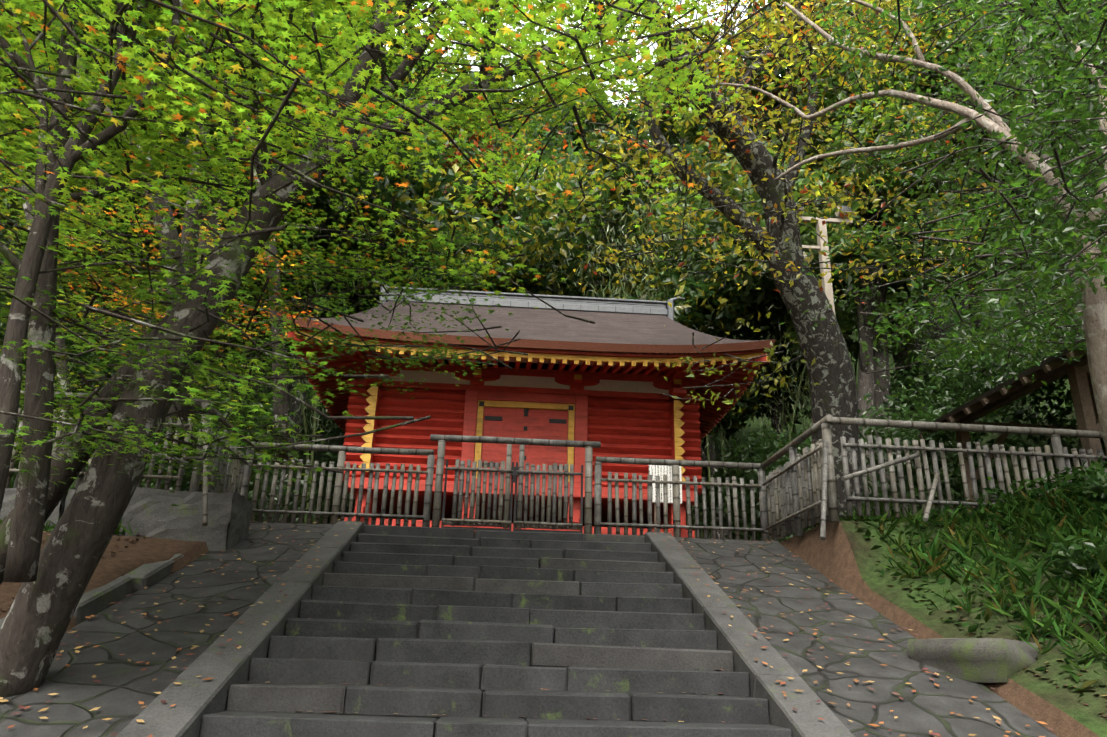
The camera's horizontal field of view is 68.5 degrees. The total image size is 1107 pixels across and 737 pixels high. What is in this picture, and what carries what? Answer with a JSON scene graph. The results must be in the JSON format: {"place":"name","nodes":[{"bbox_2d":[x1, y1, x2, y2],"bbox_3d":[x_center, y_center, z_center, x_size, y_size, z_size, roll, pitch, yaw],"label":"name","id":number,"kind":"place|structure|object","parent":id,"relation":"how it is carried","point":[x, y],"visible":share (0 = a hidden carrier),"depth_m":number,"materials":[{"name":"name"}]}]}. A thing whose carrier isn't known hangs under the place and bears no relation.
{"place":"outdoors","nodes":[
{"label":"outdoors","id":0,"kind":"place"},
{"bbox_2d":[0,185,1106,736],"bbox_3d":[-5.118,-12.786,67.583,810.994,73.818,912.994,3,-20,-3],"label":"ground","id":1,"kind":"structure","parent":0,"point":[842,555],"depth_m":7.82,"materials":[{"name":"green plant"}]},
{"bbox_2d":[0,120,143,383],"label":"forest tree","id":2,"kind":"object","parent":1,"relation":"on","point":[105,298],"visible":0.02,"depth_m":25.66,"materials":[{"name":"green plant"}]},
{"bbox_2d":[0,3,149,225],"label":"forest tree","id":3,"kind":"object","parent":1,"relation":"on","point":[14,206],"visible":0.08,"depth_m":14.43,"materials":[{"name":"green plant"}]},
{"bbox_2d":[0,554,183,627],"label":"kerb stones","id":4,"kind":"object","parent":1,"relation":"on","point":[95,601],"visible":0.17,"depth_m":7.00,"materials":[{"name":"stone"}]},
{"bbox_2d":[0,487,252,550],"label":"retaining blocks","id":5,"kind":"structure","parent":1,"relation":"on","point":[152,512],"depth_m":8.75,"materials":[{"name":"stone"}]},
{"bbox_2d":[0,0,340,464],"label":"trees behind fence","id":6,"kind":"object","parent":1,"relation":"on","point":[278,410],"visible":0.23,"depth_m":10.82,"materials":[{"name":"green plant"}]},
{"bbox_2d":[3,0,400,356],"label":"forest tree","id":7,"kind":"object","parent":1,"relation":"on","point":[153,267],"depth_m":18.61,"materials":[{"name":"green plant"}]},
{"bbox_2d":[196,351,216,398],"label":"forest tree","id":8,"kind":"object","parent":1,"relation":"on","point":[206,383],"depth_m":28.31,"materials":[{"name":"green plant"}]},
{"bbox_2d":[59,153,387,424],"bbox_3d":[-9.808,-1.285,24.700,9.780,10.376,11.031,3,-20,-3],"label":"forest tree","id":9,"kind":"object","parent":1,"relation":"on","point":[112,248],"visible":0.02,"depth_m":22.99,"materials":[{"name":"green plant"}]},
{"bbox_2d":[27,5,436,300],"bbox_3d":[-8.226,-3.155,20.113,9.612,11.400,9.612,-11,-24,31],"label":"forest tree","id":10,"kind":"object","parent":1,"relation":"on","point":[403,155],"visible":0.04,"depth_m":20.05,"materials":[{"name":"green plant"}]},
{"bbox_2d":[14,0,456,485],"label":"forest tree","id":11,"kind":"object","parent":1,"relation":"on","point":[215,221],"visible":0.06,"depth_m":16.77,"materials":[{"name":"green plant"}]},
{"bbox_2d":[95,150,417,428],"bbox_3d":[-8.107,-1.130,22.181,8.586,11.775,8.076,3,-20,-3],"label":"forest tree","id":12,"kind":"object","parent":1,"relation":"on","point":[364,305],"visible":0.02,"depth_m":21.84,"materials":[{"name":"green plant"}]},
{"bbox_2d":[245,71,448,522],"bbox_3d":[-6.513,-2.546,21.812,6.828,14.895,5.934,3,-20,-3],"label":"forest tree","id":13,"kind":"object","parent":1,"relation":"on","point":[294,405],"visible":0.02,"depth_m":21.01,"materials":[{"name":"green plant"}]},
{"bbox_2d":[278,144,573,317],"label":"forest tree","id":14,"kind":"object","parent":1,"relation":"on","point":[426,211],"visible":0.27,"depth_m":21.39,"materials":[{"name":"green plant"}]},
{"bbox_2d":[372,44,510,285],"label":"forest tree","id":15,"kind":"object","parent":1,"relation":"on","point":[478,154],"depth_m":29.75,"materials":[{"name":"green plant"}]},
{"bbox_2d":[0,0,910,697],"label":"maple tree","id":16,"kind":"object","parent":1,"relation":"on","point":[116,424],"visible":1,"depth_m":5.59,"materials":[{"name":"green plant"}]},
{"bbox_2d":[116,521,854,736],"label":"stair side curbs","id":17,"kind":"structure","parent":1,"relation":"on","point":[192,698],"depth_m":6.02,"materials":[{"name":"stone"}]},
{"bbox_2d":[199,525,791,736],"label":"stone stairs","id":18,"kind":"structure","parent":1,"relation":"on","point":[559,616],"depth_m":6.26,"materials":[{"name":"stone"}]},
{"bbox_2d":[430,434,600,533],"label":"bamboo gate","id":19,"kind":"structure","parent":18,"relation":"on","point":[513,474],"depth_m":10.97,"materials":[{"name":"grey wood"}]},
{"bbox_2d":[0,406,1106,736],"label":"fallen leaves","id":20,"kind":"object","parent":18,"relation":"on","point":[520,688],"visible":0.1,"depth_m":6.20,"materials":[{"name":"orange plant"}]},
{"bbox_2d":[468,107,531,220],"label":"forest tree","id":21,"kind":"object","parent":1,"relation":"on","point":[507,124],"visible":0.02,"depth_m":44.77,"materials":[{"name":"green plant"}]},
{"bbox_2d":[438,72,572,242],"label":"forest tree","id":22,"kind":"object","parent":1,"relation":"on","point":[567,128],"visible":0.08,"depth_m":41.99,"materials":[{"name":"green plant"}]},
{"bbox_2d":[430,123,605,291],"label":"forest tree","id":23,"kind":"object","parent":1,"relation":"on","point":[547,152],"visible":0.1,"depth_m":30.48,"materials":[{"name":"green plant"}]},
{"bbox_2d":[497,79,552,229],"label":"forest tree","id":24,"kind":"object","parent":1,"relation":"on","point":[526,83],"depth_m":57.94,"materials":[{"name":"green plant"}]},
{"bbox_2d":[0,522,1057,736],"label":"paved ramps","id":25,"kind":"object","parent":1,"relation":"on","point":[120,690],"visible":0.77,"depth_m":6.24,"materials":[{"name":"grey stone"}]},
{"bbox_2d":[284,280,774,537],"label":"shrine building","id":26,"kind":"structure","parent":1,"relation":"on","point":[604,382],"depth_m":14.97,"materials":[{"name":"paint"}]},
{"bbox_2d":[87,128,983,538],"bbox_3d":[-0.382,-0.843,21.446,22.046,13.441,10.442,3,-20,-3],"label":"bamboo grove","id":27,"kind":"object","parent":1,"relation":"on","point":[803,400],"visible":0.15,"depth_m":20.24,"materials":[{"name":"green plant"}]},
{"bbox_2d":[510,90,564,197],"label":"forest tree","id":28,"kind":"object","parent":1,"relation":"on","point":[537,103],"depth_m":58.48,"materials":[{"name":"green plant"}]},
{"bbox_2d":[0,232,1106,581],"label":"shrubs","id":29,"kind":"object","parent":1,"relation":"on","point":[962,388],"visible":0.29,"depth_m":14.16,"materials":[{"name":"green plant"}]},
{"bbox_2d":[0,455,1106,696],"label":"grass bank","id":30,"kind":"structure","parent":1,"relation":"on","point":[1052,515],"depth_m":7.59,"materials":[{"name":"green plant"}]},
{"bbox_2d":[6,390,1106,540],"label":"bamboo fence","id":31,"kind":"object","parent":1,"relation":"on","point":[799,505],"visible":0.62,"depth_m":9.98,"materials":[{"name":"grey wood"}]},
{"bbox_2d":[528,70,614,158],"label":"forest tree","id":32,"kind":"object","parent":1,"relation":"on","point":[560,97],"depth_m":49.16,"materials":[{"name":"green plant"}]},
{"bbox_2d":[493,122,690,299],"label":"forest tree","id":33,"kind":"object","parent":1,"relation":"on","point":[548,280],"visible":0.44,"depth_m":23.24,"materials":[{"name":"green plant"}]},
{"bbox_2d":[541,91,655,167],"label":"forest tree","id":34,"kind":"object","parent":1,"relation":"on","point":[630,116],"visible":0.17,"depth_m":45.11,"materials":[{"name":"green plant"}]},
{"bbox_2d":[515,137,718,295],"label":"forest tree","id":35,"kind":"object","parent":1,"relation":"on","point":[687,147],"visible":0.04,"depth_m":26.21,"materials":[{"name":"green plant"}]},
{"bbox_2d":[649,465,681,531],"bbox_3d":[1.671,2.078,12.132,0.500,1.300,0.070,3,-20,-3],"label":"sign board","id":36,"kind":"object","parent":1,"relation":"on","point":[658,470],"visible":0.29,"depth_m":12.23,"materials":[{"name":"white wood"}]},
{"bbox_2d":[631,59,723,233],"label":"forest tree","id":37,"kind":"object","parent":1,"relation":"on","point":[672,139],"depth_m":48.35,"materials":[{"name":"green plant"}]},
{"bbox_2d":[639,19,752,223],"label":"forest tree","id":38,"kind":"object","parent":1,"relation":"on","point":[691,131],"visible":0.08,"depth_m":36.20,"materials":[{"name":"green plant"}]},
{"bbox_2d":[615,251,811,538],"bbox_3d":[4.110,1.345,22.171,7.489,8.904,6.816,3,-20,-3],"label":"forest tree","id":39,"kind":"object","parent":1,"relation":"on","point":[689,315],"visible":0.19,"depth_m":21.14,"materials":[{"name":"green plant"}]},
{"bbox_2d":[621,106,859,542],"bbox_3d":[6.154,-1.017,22.857,8.706,13.286,10.307,3,-20,-3],"label":"forest tree","id":40,"kind":"object","parent":1,"relation":"on","point":[714,222],"visible":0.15,"depth_m":21.02,"materials":[{"name":"green plant"}]},
{"bbox_2d":[463,0,1024,527],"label":"cherry tree","id":41,"kind":"object","parent":1,"relation":"on","point":[829,368],"visible":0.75,"depth_m":11.68,"materials":[{"name":"green plant"}]},
{"bbox_2d":[795,203,852,316],"bbox_3d":[5.079,0.127,14.635,1.250,6.954,0.348,3,-20,-3],"label":"camera pole","id":42,"kind":"object","parent":1,"relation":"on","point":[827,289],"visible":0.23,"depth_m":15.51,"materials":[{"name":"metal"}]},
{"bbox_2d":[697,0,1017,465],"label":"forest tree","id":43,"kind":"object","parent":1,"relation":"on","point":[781,72],"visible":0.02,"depth_m":21.50,"materials":[{"name":"green plant"}]},
{"bbox_2d":[701,77,1024,513],"bbox_3d":[7.167,-1.429,18.752,7.248,10.967,6.643,-9,-22,27],"label":"forest tree","id":44,"kind":"object","parent":1,"relation":"on","point":[865,380],"visible":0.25,"depth_m":18.27,"materials":[{"name":"green plant"}]},
{"bbox_2d":[709,0,1032,495],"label":"forest tree","id":45,"kind":"object","parent":1,"relation":"on","point":[879,397],"visible":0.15,"depth_m":18.61,"materials":[{"name":"green plant"}]},
{"bbox_2d":[719,0,1106,480],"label":"tree","id":46,"kind":"object","parent":1,"relation":"on","point":[1057,233],"visible":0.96,"depth_m":8.12,"materials":[{"name":"green plant"}]},
{"bbox_2d":[911,293,917,325],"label":"forest tree","id":47,"kind":"object","parent":1,"relation":"on","point":[913,302],"depth_m":39.37,"materials":[{"name":"green plant"}]},
{"bbox_2d":[925,287,946,339],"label":"forest tree","id":48,"kind":"object","parent":1,"relation":"on","point":[936,328],"depth_m":43.45,"materials":[{"name":"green plant"}]},
{"bbox_2d":[895,95,1019,417],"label":"forest tree","id":49,"kind":"object","parent":1,"relation":"on","point":[917,339],"depth_m":27.09,"materials":[{"name":"green plant"}]},
{"bbox_2d":[959,295,963,314],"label":"forest tree","id":50,"kind":"object","parent":1,"relation":"on","point":[962,303],"depth_m":48.62,"materials":[{"name":"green plant"}]},
{"bbox_2d":[896,49,1045,358],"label":"forest tree","id":51,"kind":"object","parent":1,"relation":"on","point":[965,307],"depth_m":33.07,"materials":[{"name":"green plant"}]},
{"bbox_2d":[907,638,1037,682],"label":"bank rocks","id":52,"kind":"object","parent":1,"relation":"on","point":[988,660],"visible":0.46,"depth_m":5.97,"materials":[{"name":"grey stone"}]},
{"bbox_2d":[896,0,1106,251],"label":"forest tree","id":53,"kind":"object","parent":1,"relation":"on","point":[982,82],"visible":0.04,"depth_m":17.71,"materials":[{"name":"green plant"}]},
{"bbox_2d":[906,111,1102,381],"bbox_3d":[11.587,-3.601,24.063,7.884,10.256,7.137,3,-20,-3],"label":"forest tree","id":54,"kind":"object","parent":1,"relation":"on","point":[972,293],"depth_m":22.84,"materials":[{"name":"green plant"}]},
{"bbox_2d":[918,339,1102,508],"bbox_3d":[8.687,0.757,10.639,5.427,3.532,5.260,3,-20,-3],"label":"timber shelter","id":55,"kind":"object","parent":1,"relation":"on","point":[1052,369],"visible":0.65,"depth_m":10.76,"materials":[{"name":"brown wood"}]},
{"bbox_2d":[1013,270,1030,310],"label":"forest tree","id":56,"kind":"object","parent":1,"relation":"on","point":[1022,304],"depth_m":40.94,"materials":[{"name":"green plant"}]},
{"bbox_2d":[386,0,1086,191],"label":"sky","id":57,"kind":"structure","parent":0,"point":[475,68],"materials":[{"name":"white"}]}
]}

